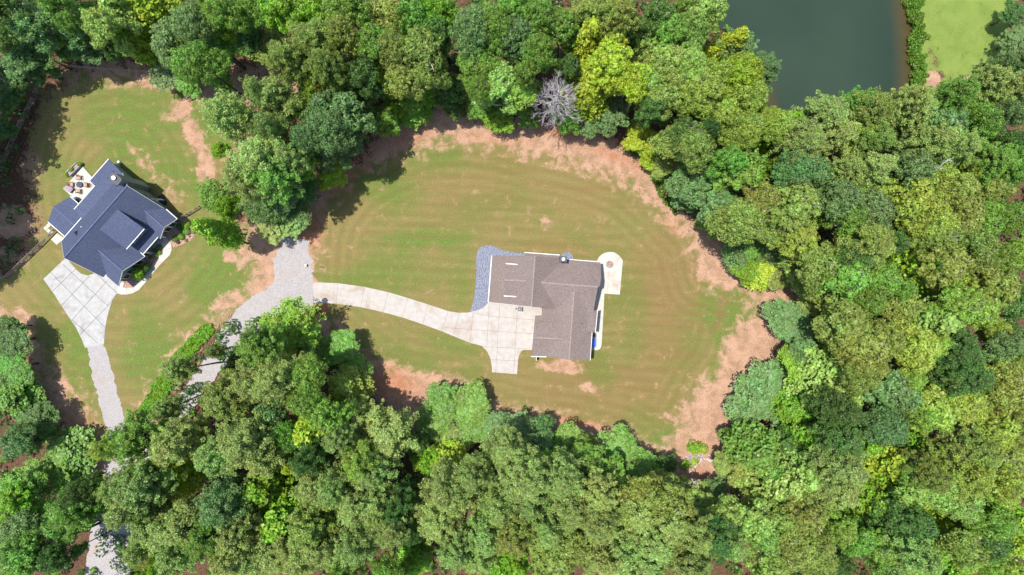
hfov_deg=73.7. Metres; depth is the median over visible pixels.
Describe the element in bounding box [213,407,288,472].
pine tree
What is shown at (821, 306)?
broadleaf tree
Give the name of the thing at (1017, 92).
pine tree
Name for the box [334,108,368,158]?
broadleaf tree
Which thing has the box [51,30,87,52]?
tree
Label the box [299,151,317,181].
broadleaf tree
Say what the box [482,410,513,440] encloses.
broadleaf tree
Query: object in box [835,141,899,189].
tree
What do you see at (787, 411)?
sweetgum tree
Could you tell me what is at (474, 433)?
broadleaf tree
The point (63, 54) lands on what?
broadleaf tree
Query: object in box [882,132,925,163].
broadleaf tree
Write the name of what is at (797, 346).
broadleaf tree
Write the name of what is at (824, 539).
broadleaf tree
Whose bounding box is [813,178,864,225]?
broadleaf tree
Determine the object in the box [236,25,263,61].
broadleaf tree
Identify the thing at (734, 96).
broadleaf tree
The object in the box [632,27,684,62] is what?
broadleaf tree
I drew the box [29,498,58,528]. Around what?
broadleaf tree
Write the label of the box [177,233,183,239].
shrub
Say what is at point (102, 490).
pine tree
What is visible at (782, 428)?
tree
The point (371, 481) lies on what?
pine tree
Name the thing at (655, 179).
bush
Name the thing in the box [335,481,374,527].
pine tree
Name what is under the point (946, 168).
broadleaf tree
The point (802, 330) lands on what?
broadleaf tree
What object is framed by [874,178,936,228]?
broadleaf tree
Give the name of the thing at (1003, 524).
broadleaf tree
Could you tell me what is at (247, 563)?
pine tree
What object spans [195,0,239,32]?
sweetgum tree
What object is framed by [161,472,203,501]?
sweetgum tree
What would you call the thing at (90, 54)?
broadleaf tree
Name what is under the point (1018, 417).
broadleaf tree
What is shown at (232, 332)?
undergrowth
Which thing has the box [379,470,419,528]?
pine tree
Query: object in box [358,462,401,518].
pine tree
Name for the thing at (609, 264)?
fire pit
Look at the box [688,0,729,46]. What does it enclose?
broadleaf tree
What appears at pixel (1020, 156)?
broadleaf tree
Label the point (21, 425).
tree
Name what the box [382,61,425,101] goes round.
broadleaf tree
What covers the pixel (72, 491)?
broadleaf tree
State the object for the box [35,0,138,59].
broadleaf tree
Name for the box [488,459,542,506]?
pine tree
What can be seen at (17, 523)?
broadleaf tree
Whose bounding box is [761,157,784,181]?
sweetgum tree
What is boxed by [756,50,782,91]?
pine tree
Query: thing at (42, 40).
broadleaf tree
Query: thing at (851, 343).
broadleaf tree
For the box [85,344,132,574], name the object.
gravel road
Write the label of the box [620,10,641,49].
broadleaf tree
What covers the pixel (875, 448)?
sweetgum tree
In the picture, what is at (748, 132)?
broadleaf tree
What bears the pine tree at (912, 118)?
on the ground
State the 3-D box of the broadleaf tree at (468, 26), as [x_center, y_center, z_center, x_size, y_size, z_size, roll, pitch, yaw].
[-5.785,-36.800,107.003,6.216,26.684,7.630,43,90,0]
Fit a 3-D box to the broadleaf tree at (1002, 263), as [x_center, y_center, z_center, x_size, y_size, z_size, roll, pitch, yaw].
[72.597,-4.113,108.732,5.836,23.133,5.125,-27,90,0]
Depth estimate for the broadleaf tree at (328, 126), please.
97.63 m
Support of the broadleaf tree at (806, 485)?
on the ground
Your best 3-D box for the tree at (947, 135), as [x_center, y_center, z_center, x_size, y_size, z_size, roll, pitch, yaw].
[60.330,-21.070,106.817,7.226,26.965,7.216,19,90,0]
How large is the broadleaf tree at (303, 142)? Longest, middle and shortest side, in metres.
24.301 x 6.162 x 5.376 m
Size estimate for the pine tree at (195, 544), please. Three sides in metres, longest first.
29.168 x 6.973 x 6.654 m
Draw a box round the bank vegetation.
[901,0,930,89]
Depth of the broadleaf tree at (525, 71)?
98.81 m
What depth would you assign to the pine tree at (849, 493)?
98.38 m
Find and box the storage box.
[64,184,74,192]
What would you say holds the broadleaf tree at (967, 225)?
on the ground
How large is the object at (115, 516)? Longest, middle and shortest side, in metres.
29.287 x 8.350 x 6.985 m
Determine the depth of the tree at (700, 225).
114.84 m
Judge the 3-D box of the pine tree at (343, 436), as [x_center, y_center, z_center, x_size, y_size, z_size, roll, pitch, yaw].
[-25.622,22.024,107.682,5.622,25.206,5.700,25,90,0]
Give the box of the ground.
[0,0,1023,574]
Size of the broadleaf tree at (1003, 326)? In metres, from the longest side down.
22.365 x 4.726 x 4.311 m
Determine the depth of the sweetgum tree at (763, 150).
108.10 m
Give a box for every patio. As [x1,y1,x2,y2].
[63,167,93,199]
[591,252,622,349]
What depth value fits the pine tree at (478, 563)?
95.84 m
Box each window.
[122,273,131,278]
[164,226,172,231]
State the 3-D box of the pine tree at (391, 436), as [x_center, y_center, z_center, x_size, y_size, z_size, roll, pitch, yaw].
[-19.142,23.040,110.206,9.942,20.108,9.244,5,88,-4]
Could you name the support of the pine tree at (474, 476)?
on the ground
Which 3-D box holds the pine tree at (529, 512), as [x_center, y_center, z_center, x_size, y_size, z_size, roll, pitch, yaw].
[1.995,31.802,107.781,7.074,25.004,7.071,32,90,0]
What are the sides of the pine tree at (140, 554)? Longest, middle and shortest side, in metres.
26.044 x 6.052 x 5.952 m
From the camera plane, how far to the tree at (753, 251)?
113.88 m
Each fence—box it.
[0,97,36,170]
[1,229,56,278]
[31,65,267,96]
[178,206,200,219]
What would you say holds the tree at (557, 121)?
on the ground
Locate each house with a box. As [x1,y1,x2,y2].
[48,159,180,286]
[488,252,600,360]
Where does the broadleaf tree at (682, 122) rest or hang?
on the ground
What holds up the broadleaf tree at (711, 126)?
on the ground
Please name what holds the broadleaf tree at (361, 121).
on the ground
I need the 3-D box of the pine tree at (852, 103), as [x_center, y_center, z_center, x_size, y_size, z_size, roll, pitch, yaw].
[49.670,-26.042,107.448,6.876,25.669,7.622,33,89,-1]
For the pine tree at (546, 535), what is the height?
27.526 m
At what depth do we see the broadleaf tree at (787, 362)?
111.14 m
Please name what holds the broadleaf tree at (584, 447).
on the ground
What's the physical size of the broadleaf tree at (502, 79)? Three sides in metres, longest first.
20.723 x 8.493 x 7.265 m
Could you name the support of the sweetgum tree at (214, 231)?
on the ground
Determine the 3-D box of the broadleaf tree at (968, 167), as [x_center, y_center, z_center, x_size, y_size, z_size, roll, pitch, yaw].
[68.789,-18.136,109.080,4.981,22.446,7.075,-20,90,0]
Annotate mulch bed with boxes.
[123,246,162,287]
[167,218,195,246]
[311,304,326,317]
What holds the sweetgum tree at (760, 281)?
on the ground
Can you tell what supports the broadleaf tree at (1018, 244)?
on the ground
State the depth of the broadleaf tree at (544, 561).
99.98 m
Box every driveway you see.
[44,259,123,347]
[313,283,540,373]
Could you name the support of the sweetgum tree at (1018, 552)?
on the ground
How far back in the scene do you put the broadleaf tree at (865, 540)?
98.68 m
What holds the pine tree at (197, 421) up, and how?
on the ground
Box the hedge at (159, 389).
[135,323,214,418]
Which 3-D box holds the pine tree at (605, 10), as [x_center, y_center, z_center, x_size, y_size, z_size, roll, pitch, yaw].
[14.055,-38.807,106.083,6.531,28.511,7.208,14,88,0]
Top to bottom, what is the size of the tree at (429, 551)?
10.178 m
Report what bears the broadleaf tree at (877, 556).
on the ground
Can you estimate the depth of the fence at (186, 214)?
119.11 m
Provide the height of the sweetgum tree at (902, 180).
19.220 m
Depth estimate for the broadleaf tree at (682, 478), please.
114.31 m
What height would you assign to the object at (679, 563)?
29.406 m
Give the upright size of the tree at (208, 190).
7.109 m
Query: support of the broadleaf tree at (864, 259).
on the ground
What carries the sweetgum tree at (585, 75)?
on the ground
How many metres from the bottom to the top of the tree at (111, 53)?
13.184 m
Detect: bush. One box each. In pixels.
[625,119,637,134]
[649,168,669,182]
[679,459,691,470]
[686,440,701,454]
[691,457,698,465]
[700,443,708,453]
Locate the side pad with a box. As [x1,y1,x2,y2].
[51,234,62,244]
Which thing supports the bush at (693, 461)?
on the ground
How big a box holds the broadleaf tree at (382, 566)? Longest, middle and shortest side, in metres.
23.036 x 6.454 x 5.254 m
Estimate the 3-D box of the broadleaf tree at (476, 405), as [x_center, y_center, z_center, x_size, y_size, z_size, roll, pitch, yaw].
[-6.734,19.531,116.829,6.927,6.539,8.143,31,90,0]
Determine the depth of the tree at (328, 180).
114.48 m
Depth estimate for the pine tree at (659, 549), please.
96.37 m
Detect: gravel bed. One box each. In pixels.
[470,245,524,311]
[561,252,572,258]
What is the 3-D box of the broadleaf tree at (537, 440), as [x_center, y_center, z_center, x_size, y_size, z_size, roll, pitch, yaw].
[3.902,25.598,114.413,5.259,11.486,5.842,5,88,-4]
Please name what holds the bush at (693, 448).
on the ground
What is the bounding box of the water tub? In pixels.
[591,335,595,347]
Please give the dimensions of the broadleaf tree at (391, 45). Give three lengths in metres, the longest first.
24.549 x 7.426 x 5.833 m
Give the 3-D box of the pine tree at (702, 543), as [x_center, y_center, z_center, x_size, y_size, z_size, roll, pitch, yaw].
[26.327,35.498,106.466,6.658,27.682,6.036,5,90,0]
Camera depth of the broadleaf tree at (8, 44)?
104.48 m
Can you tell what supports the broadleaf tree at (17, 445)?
on the ground
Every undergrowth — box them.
[0,0,1023,574]
[0,0,1023,574]
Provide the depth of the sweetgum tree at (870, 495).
103.75 m
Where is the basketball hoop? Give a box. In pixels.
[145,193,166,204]
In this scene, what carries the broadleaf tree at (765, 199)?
on the ground
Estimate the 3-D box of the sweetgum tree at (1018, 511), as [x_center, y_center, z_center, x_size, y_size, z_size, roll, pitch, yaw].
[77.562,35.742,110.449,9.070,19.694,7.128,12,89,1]
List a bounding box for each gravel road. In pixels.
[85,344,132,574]
[106,237,308,511]
[272,243,313,311]
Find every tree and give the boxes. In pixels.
[0,0,51,33]
[0,25,71,69]
[0,42,60,80]
[0,72,40,100]
[0,93,34,119]
[0,118,26,138]
[0,315,32,332]
[0,316,35,360]
[0,350,38,386]
[0,372,27,388]
[0,376,46,415]
[0,423,59,461]
[0,466,50,503]
[0,482,42,524]
[0,508,46,540]
[0,522,100,574]
[0,525,44,573]
[5,0,105,59]
[11,399,65,452]
[12,419,45,446]
[20,457,73,499]
[23,24,83,69]
[26,53,63,86]
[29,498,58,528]
[32,515,104,573]
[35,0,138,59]
[36,525,123,572]
[39,500,101,543]
[45,425,97,480]
[48,477,113,532]
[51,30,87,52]
[53,3,123,61]
[54,457,143,510]
[65,30,118,64]
[80,6,142,56]
[87,429,147,461]
[94,447,181,502]
[95,39,125,62]
[97,0,154,50]
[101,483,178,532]
[103,406,197,464]
[107,456,192,515]
[110,27,158,66]
[121,543,163,569]
[123,432,211,489]
[125,0,184,46]
[127,479,215,547]
[132,266,143,280]
[134,553,180,574]
[140,262,151,272]
[145,497,193,556]
[147,47,179,90]
[149,16,198,69]
[149,413,230,467]
[151,393,203,420]
[152,527,205,574]
[156,437,218,490]
[156,468,247,548]
[158,351,220,385]
[160,410,222,451]
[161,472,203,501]
[168,0,246,67]
[168,39,254,101]
[174,77,201,98]
[178,511,217,562]
[181,517,244,559]
[190,216,248,250]
[192,472,258,530]
[193,427,237,476]
[194,176,232,215]
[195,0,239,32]
[199,5,265,61]
[199,30,245,78]
[199,88,257,147]
[199,364,255,421]
[201,0,252,35]
[204,338,238,358]
[207,541,255,574]
[210,71,235,93]
[210,141,231,158]
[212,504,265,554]
[213,192,243,222]
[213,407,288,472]
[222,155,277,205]
[225,132,287,191]
[227,356,297,402]
[232,515,270,574]
[233,321,289,367]
[235,0,287,41]
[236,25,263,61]
[236,193,288,226]
[236,448,298,507]
[239,74,292,125]
[239,323,268,343]
[243,439,294,480]
[246,25,293,69]
[246,145,304,207]
[247,112,291,143]
[247,367,290,406]
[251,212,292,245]
[251,351,318,399]
[251,396,289,431]
[252,520,308,574]
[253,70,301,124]
[255,0,309,36]
[257,295,326,359]
[258,476,301,542]
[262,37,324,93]
[264,416,300,453]
[265,176,305,214]
[271,140,320,180]
[274,513,333,574]
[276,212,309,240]
[277,197,311,230]
[280,450,307,474]
[283,384,330,419]
[283,500,341,551]
[286,351,329,395]
[287,16,346,66]
[287,92,309,120]
[287,462,338,511]
[288,117,343,155]
[288,433,336,479]
[289,394,339,450]
[294,0,326,26]
[294,324,320,355]
[295,173,320,204]
[299,69,323,101]
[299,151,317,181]
[299,516,343,567]
[300,89,354,120]
[301,110,360,156]
[305,395,357,435]
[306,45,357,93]
[310,49,349,92]
[310,518,349,572]
[311,460,354,509]
[312,148,352,173]
[315,328,360,366]
[316,162,347,190]
[319,0,376,30]
[320,416,359,458]
[321,12,360,60]
[323,558,369,574]
[326,86,376,137]
[327,361,376,405]
[328,56,355,88]
[332,491,387,536]
[333,521,380,571]
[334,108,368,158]
[335,433,384,487]
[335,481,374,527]
[337,394,384,437]
[345,352,374,384]
[347,57,385,104]
[347,78,388,113]
[349,22,392,72]
[354,448,404,495]
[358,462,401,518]
[359,406,419,461]
[363,480,407,542]
[369,0,413,30]
[370,102,401,137]
[370,546,411,574]
[372,499,413,549]
[375,22,410,68]
[377,66,398,103]
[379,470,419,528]
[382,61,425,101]
[382,100,403,121]
[392,0,429,35]
[393,95,434,130]
[396,22,448,79]
[396,540,432,574]
[400,487,427,546]
[405,426,429,457]
[408,538,436,563]
[409,444,439,477]
[410,493,462,544]
[411,19,450,43]
[412,60,452,92]
[415,396,454,443]
[418,452,466,510]
[420,85,445,108]
[421,0,459,62]
[422,463,480,522]
[425,14,453,72]
[425,382,464,415]
[430,87,457,112]
[430,436,466,475]
[435,501,478,574]
[436,424,471,453]
[442,72,469,103]
[442,101,467,120]
[447,2,490,61]
[453,379,491,427]
[455,46,501,83]
[455,409,490,447]
[456,445,494,498]
[458,489,499,557]
[459,44,489,74]
[461,531,502,574]
[462,72,492,107]
[464,94,495,119]
[472,467,515,529]
[475,59,518,114]
[478,0,511,54]
[479,423,529,468]
[482,103,514,133]
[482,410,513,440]
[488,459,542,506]
[488,510,536,560]
[490,15,523,65]
[490,540,517,574]
[493,95,530,122]
[497,0,532,19]
[497,442,557,503]
[500,409,538,443]
[500,549,531,574]
[502,13,533,62]
[502,78,544,110]
[506,492,548,526]
[514,58,540,92]
[518,106,540,129]
[520,32,557,81]
[523,0,562,41]
[523,427,553,453]
[524,519,574,574]
[525,502,562,551]
[529,71,583,129]
[533,413,556,433]
[536,447,572,474]
[541,446,586,504]
[542,486,590,536]
[545,103,561,123]
[547,7,580,67]
[549,421,598,454]
[550,528,594,571]
[552,102,587,135]
[554,52,582,88]
[554,433,605,474]
[557,62,607,116]
[564,0,604,39]
[569,15,602,63]
[571,465,620,513]
[573,81,609,121]
[576,486,621,545]
[579,117,601,139]
[583,536,624,574]
[584,38,633,95]
[586,0,631,43]
[586,451,626,489]
[590,28,631,65]
[591,523,640,574]
[592,95,629,137]
[597,422,638,461]
[599,0,641,43]
[606,61,653,105]
[608,478,629,524]
[613,475,660,537]
[616,470,663,510]
[619,533,672,574]
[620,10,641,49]
[620,124,658,157]
[623,454,644,482]
[623,517,678,565]
[624,95,667,129]
[628,446,660,476]
[631,63,667,106]
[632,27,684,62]
[635,0,677,45]
[636,147,660,170]
[637,107,670,127]
[643,43,686,86]
[644,468,671,489]
[645,80,681,120]
[646,125,682,163]
[648,508,693,548]
[649,473,694,521]
[651,13,691,47]
[651,153,678,179]
[655,453,679,473]
[659,114,704,160]
[663,161,711,208]
[664,121,716,177]
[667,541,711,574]
[670,178,701,212]
[671,61,710,106]
[673,72,727,120]
[674,46,706,78]
[674,472,708,492]
[675,0,698,20]
[679,35,700,50]
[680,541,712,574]
[681,3,712,50]
[681,506,717,558]
[682,95,717,121]
[685,484,717,514]
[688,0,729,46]
[691,187,736,223]
[691,506,737,564]
[694,220,716,239]
[701,25,749,63]
[702,117,722,140]
[702,476,728,501]
[703,144,748,179]
[704,57,733,83]
[704,197,767,246]
[705,147,768,192]
[705,493,742,536]
[710,97,747,145]
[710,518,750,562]
[711,109,767,151]
[711,445,737,477]
[714,28,759,61]
[715,122,761,158]
[717,418,755,452]
[719,240,748,274]
[721,50,763,99]
[722,357,789,430]
[722,417,780,473]
[724,81,769,128]
[726,78,766,114]
[727,258,758,286]
[727,456,762,488]
[728,238,763,261]
[729,497,779,548]
[733,177,781,222]
[735,448,807,508]
[738,486,773,515]
[740,260,774,291]
[742,546,792,574]
[747,129,792,171]
[748,514,781,557]
[750,439,788,485]
[751,146,823,188]
[754,110,806,149]
[755,197,786,247]
[755,242,784,265]
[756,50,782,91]
[759,105,795,146]
[759,255,790,291]
[759,494,801,548]
[760,297,808,340]
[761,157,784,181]
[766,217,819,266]
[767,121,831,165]
[767,182,821,236]
[768,387,806,422]
[769,174,810,193]
[774,420,791,438]
[776,344,821,386]
[776,431,803,462]
[776,484,811,508]
[776,530,822,572]
[777,440,823,492]
[778,250,805,296]
[778,491,829,537]
[781,337,821,363]
[781,411,834,458]
[782,309,819,345]
[782,371,848,419]
[784,240,837,295]
[784,426,840,468]
[785,195,830,221]
[790,89,853,143]
[792,340,846,385]
[793,295,823,319]
[794,516,836,564]
[796,384,868,432]
[801,548,839,574]
[802,434,871,495]
[803,288,836,302]
[803,377,863,407]
[804,407,864,462]
[807,465,865,511]
[809,155,834,191]
[810,293,873,348]
[810,331,870,360]
[812,306,838,344]
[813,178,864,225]
[813,251,876,302]
[814,186,899,230]
[815,290,840,309]
[815,338,827,355]
[816,208,868,238]
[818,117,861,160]
[818,235,881,271]
[820,502,859,547]
[821,481,893,516]
[822,118,892,159]
[824,359,880,397]
[825,321,894,363]
[826,119,896,160]
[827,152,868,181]
[829,85,884,127]
[829,349,889,382]
[829,517,909,574]
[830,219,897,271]
[832,504,878,559]
[834,543,856,574]
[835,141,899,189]
[838,502,867,518]
[840,284,893,317]
[842,512,946,574]
[844,86,897,132]
[850,509,876,529]
[854,424,884,456]
[855,403,911,447]
[856,177,871,196]
[860,398,940,432]
[862,364,914,407]
[862,442,910,481]
[862,482,910,533]
[863,254,903,296]
[864,524,914,570]
[868,469,917,507]
[869,317,905,364]
[872,170,905,186]
[872,293,960,341]
[873,296,925,326]
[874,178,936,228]
[877,148,936,191]
[879,450,930,488]
[880,374,923,420]
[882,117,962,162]
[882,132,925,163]
[884,83,936,126]
[884,248,953,291]
[885,360,972,396]
[887,95,939,137]
[887,229,909,254]
[887,278,918,301]
[888,319,943,374]
[889,495,939,543]
[890,187,940,230]
[890,191,961,239]
[891,480,936,508]
[892,195,987,230]
[892,219,938,250]
[892,345,996,396]
[895,365,928,393]
[895,425,938,456]
[895,444,954,494]
[901,243,975,289]
[902,99,970,156]
[905,270,970,298]
[908,216,965,259]
[909,383,963,434]
[911,562,969,574]
[919,305,966,336]
[919,444,997,501]
[920,426,979,477]
[921,280,987,322]
[923,386,994,412]
[923,506,958,540]
[924,124,986,167]
[924,539,950,562]
[926,277,1023,324]
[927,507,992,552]
[928,159,959,198]
[928,464,970,512]
[928,489,986,524]
[929,74,981,111]
[930,434,1023,475]
[933,331,956,362]
[933,424,1003,475]
[933,522,990,573]
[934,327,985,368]
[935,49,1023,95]
[935,168,981,210]
[939,537,981,574]
[940,387,989,426]
[941,286,1003,330]
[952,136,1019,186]
[952,228,1000,270]
[955,95,997,138]
[957,151,992,184]
[957,215,978,247]
[957,423,1023,451]
[957,512,1015,563]
[958,103,1004,138]
[959,503,1023,541]
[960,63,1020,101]
[964,403,1023,451]
[965,266,1021,307]
[967,251,1003,281]
[969,328,1023,362]
[970,318,1014,342]
[970,323,1023,355]
[974,173,1017,205]
[974,554,1011,574]
[975,346,1023,376]
[977,199,1007,234]
[977,549,1023,574]
[981,200,1023,235]
[981,363,1023,416]
[981,489,1021,512]
[984,97,1023,138]
[984,129,1023,152]
[984,490,1023,534]
[986,462,1023,504]
[987,70,1023,104]
[988,403,1023,426]
[989,242,1022,276]
[990,0,1023,27]
[991,160,1023,183]
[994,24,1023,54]
[996,141,1023,188]
[1000,237,1023,270]
[1009,532,1023,559]
[1010,352,1023,363]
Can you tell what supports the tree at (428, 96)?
on the ground
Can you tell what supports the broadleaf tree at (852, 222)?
on the ground
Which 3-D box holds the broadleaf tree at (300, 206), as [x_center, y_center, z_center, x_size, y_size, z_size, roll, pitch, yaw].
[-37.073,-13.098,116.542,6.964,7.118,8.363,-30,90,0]
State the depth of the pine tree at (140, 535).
96.86 m
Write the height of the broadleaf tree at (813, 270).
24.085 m
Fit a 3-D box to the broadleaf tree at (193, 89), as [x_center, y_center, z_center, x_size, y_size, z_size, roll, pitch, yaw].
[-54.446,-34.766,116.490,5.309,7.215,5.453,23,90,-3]
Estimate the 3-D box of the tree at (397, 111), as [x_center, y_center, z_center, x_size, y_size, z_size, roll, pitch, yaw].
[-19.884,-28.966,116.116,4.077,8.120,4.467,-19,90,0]
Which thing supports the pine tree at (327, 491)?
on the ground
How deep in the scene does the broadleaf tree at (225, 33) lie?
103.93 m
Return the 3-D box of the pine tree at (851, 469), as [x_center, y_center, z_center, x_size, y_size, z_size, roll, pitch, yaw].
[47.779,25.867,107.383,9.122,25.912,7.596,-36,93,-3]
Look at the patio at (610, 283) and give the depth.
119.95 m
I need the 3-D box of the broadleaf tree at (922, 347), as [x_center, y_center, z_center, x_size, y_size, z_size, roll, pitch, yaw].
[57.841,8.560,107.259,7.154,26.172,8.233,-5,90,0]
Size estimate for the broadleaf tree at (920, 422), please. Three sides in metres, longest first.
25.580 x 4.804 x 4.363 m
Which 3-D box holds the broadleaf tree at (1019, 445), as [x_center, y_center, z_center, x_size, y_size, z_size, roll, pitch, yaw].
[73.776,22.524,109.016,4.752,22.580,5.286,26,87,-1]
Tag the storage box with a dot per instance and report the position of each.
(69, 189)
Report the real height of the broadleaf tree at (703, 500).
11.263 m
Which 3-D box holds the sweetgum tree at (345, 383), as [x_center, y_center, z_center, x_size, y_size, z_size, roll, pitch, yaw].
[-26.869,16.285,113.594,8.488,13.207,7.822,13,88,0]
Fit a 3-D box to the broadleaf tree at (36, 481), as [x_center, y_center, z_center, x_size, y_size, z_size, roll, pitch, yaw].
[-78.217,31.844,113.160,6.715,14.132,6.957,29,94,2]
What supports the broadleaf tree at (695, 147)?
on the ground
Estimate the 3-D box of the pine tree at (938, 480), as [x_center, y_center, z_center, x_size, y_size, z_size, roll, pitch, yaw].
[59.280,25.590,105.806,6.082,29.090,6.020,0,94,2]
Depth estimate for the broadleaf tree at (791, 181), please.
98.22 m
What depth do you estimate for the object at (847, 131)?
96.63 m
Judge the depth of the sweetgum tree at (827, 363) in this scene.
107.62 m
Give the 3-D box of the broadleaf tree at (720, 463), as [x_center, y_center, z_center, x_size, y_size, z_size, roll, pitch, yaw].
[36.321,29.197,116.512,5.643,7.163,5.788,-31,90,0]
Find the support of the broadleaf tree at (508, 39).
on the ground
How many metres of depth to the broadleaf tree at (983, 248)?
96.31 m
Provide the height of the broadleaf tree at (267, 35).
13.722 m
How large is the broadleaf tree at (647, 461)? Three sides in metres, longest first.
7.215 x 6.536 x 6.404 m
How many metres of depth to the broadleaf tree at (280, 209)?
109.44 m
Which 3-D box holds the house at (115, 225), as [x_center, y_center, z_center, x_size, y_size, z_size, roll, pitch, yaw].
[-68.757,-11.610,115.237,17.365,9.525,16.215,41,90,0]
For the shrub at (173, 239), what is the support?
on the mulch bed at (174, 232)
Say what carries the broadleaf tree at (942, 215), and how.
on the ground
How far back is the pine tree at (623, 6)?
94.26 m
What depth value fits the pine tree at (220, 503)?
96.23 m
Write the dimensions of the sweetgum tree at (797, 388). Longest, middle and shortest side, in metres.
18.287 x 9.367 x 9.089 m
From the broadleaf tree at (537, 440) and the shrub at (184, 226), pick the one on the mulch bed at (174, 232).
the shrub at (184, 226)
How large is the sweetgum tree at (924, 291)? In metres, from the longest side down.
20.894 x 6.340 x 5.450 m
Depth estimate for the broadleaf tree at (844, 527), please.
98.64 m
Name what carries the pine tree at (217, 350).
on the ground
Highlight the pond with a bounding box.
[718,0,914,114]
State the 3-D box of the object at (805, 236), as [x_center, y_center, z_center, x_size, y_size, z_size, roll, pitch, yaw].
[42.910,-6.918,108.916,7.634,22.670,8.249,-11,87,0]
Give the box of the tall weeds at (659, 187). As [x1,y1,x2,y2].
[630,150,677,215]
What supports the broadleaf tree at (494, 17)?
on the ground
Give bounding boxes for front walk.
[117,238,171,294]
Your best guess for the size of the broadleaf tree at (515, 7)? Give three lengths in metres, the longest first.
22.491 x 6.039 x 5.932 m
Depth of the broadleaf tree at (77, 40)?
106.60 m
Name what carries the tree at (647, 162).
on the ground
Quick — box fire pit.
[606,261,612,267]
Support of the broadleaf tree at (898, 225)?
on the ground
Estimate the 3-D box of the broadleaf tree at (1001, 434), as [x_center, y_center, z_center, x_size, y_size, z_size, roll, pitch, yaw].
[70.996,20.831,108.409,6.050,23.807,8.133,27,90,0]
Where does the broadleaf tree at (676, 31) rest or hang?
on the ground
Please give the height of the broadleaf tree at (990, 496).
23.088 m
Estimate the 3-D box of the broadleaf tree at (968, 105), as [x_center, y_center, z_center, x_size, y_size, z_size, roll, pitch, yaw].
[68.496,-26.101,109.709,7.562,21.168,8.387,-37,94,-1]
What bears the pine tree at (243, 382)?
on the ground
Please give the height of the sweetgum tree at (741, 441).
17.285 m
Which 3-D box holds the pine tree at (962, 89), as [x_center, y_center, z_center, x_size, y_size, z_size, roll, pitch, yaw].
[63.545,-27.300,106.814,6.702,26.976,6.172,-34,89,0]
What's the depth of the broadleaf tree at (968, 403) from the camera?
98.21 m
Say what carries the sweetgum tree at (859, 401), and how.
on the ground
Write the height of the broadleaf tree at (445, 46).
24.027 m
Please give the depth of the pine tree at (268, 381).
95.94 m
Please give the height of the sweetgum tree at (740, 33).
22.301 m
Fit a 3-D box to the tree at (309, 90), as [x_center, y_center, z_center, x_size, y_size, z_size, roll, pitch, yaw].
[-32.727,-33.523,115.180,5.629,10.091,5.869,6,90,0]
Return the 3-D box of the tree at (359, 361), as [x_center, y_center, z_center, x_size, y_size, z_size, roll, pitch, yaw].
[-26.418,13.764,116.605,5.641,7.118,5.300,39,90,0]
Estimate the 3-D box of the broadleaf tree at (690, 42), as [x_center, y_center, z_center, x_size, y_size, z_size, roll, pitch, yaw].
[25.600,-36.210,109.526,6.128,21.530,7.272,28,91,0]
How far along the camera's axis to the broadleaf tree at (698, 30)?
99.00 m
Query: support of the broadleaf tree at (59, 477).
on the ground
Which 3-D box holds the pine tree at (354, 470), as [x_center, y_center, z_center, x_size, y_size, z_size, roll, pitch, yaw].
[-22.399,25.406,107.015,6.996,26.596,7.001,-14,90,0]
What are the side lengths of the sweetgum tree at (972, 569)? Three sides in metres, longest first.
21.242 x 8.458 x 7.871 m
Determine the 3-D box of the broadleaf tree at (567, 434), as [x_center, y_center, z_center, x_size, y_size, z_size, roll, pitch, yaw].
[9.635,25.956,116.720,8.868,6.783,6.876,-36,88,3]
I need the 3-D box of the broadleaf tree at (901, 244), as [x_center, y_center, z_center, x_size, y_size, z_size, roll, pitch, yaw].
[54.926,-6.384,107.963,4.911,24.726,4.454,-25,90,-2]
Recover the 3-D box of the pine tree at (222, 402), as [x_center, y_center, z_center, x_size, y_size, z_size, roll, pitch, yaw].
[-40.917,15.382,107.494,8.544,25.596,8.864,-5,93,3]
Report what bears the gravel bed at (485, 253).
on the ground
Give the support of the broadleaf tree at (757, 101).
on the ground
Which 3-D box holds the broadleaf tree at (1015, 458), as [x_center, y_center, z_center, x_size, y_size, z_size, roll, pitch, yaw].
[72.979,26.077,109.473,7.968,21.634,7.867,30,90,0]
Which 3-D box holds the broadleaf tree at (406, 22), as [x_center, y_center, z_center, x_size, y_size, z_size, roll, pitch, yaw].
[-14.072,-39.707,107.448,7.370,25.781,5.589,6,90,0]
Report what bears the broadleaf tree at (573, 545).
on the ground
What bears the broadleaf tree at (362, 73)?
on the ground
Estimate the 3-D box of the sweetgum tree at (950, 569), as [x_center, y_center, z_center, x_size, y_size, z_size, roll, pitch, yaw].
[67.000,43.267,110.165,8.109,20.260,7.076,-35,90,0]
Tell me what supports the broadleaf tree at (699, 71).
on the ground
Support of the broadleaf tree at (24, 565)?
on the ground
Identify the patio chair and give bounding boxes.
[66,182,74,186]
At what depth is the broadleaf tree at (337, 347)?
113.58 m
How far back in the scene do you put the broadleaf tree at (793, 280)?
111.16 m
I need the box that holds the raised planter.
[66,162,81,176]
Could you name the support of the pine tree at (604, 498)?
on the ground
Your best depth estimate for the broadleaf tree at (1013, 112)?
97.46 m
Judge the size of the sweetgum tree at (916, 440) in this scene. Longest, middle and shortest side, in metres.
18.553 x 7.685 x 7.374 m
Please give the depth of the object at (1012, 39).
114.51 m
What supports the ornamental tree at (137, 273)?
on the mulch bed at (131, 282)
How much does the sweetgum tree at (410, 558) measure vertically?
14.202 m
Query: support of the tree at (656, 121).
on the ground
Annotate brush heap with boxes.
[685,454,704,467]
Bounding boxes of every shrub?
[171,236,178,241]
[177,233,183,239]
[181,221,190,228]
[182,228,190,234]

